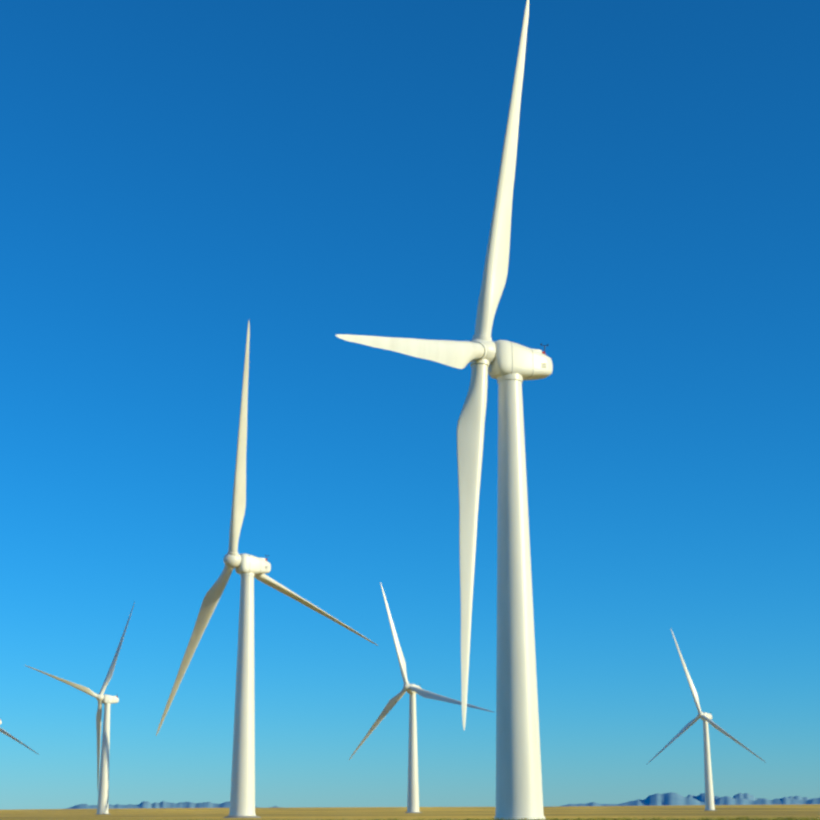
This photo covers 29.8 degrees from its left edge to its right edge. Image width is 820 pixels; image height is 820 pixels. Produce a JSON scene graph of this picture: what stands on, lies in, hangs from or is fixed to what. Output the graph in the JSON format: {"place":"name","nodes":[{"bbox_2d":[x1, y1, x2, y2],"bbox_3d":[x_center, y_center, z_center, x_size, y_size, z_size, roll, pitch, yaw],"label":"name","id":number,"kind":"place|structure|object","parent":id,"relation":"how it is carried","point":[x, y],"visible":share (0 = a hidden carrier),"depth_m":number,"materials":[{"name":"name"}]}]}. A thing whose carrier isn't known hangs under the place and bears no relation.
{"place":"outdoors","nodes":[
{"label":"outdoors","id":0,"kind":"place"},
{"bbox_2d":[66,801,281,808],"bbox_3d":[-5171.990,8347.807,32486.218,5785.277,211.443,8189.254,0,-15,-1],"label":"mountains","id":1,"kind":"structure","parent":0,"point":[147,804],"depth_m":32111.30,"materials":[{"name":"blue stone"}]},
{"bbox_2d":[0,804,819,819],"bbox_3d":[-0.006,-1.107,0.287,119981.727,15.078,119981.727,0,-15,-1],"label":"ground","id":2,"kind":"structure","parent":0,"point":[809,811],"depth_m":719.02,"materials":[{"name":"beige soil"}]},
{"bbox_2d":[0,718,37,753],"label":"turbine","id":3,"kind":"object","parent":2,"relation":"on","point":[8,734],"visible":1,"depth_m":1014.02,"materials":[{"name":"paint"}]},
{"bbox_2d":[25,602,134,813],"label":"turbine","id":4,"kind":"object","parent":2,"relation":"on","point":[106,700],"visible":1,"depth_m":822.47,"materials":[{"name":"paint"}]},
{"bbox_2d":[156,321,377,817],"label":"turbine","id":5,"kind":"object","parent":2,"relation":"on","point":[248,568],"visible":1,"depth_m":371.29,"materials":[{"name":"paint"}]},
{"bbox_2d":[349,582,492,812],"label":"turbine","id":6,"kind":"object","parent":2,"relation":"on","point":[412,690],"visible":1,"depth_m":761.78,"materials":[{"name":"paint"}]},
{"bbox_2d":[336,0,552,819],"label":"turbine","id":7,"kind":"object","parent":2,"relation":"on","point":[510,366],"visible":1,"depth_m":198.62,"materials":[{"name":"paint"}]},
{"bbox_2d":[646,629,764,810],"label":"turbine","id":8,"kind":"object","parent":2,"relation":"on","point":[705,717],"visible":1,"depth_m":1003.33,"materials":[{"name":"paint"}]},
{"bbox_2d":[0,0,819,809],"label":"sky","id":9,"kind":"structure","parent":0,"point":[176,176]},
{"bbox_2d":[78,816,819,819],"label":"grass tussocks","id":10,"kind":"object","parent":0,"point":[773,818],"depth_m":162.92,"materials":[{"name":"yellow plant"}]},
{"bbox_2d":[562,792,819,805],"bbox_3d":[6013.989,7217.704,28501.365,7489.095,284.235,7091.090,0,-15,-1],"label":"mountains","id":11,"kind":"structure","parent":0,"point":[664,799],"depth_m":27661.00,"materials":[{"name":"blue stone"}]},
{"bbox_2d":[687,793,809,801],"bbox_3d":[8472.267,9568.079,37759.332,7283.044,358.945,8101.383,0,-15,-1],"label":"mountains","id":12,"kind":"structure","parent":0,"point":[701,797],"depth_m":37052.97,"materials":[{"name":"blue stone"}]}
]}

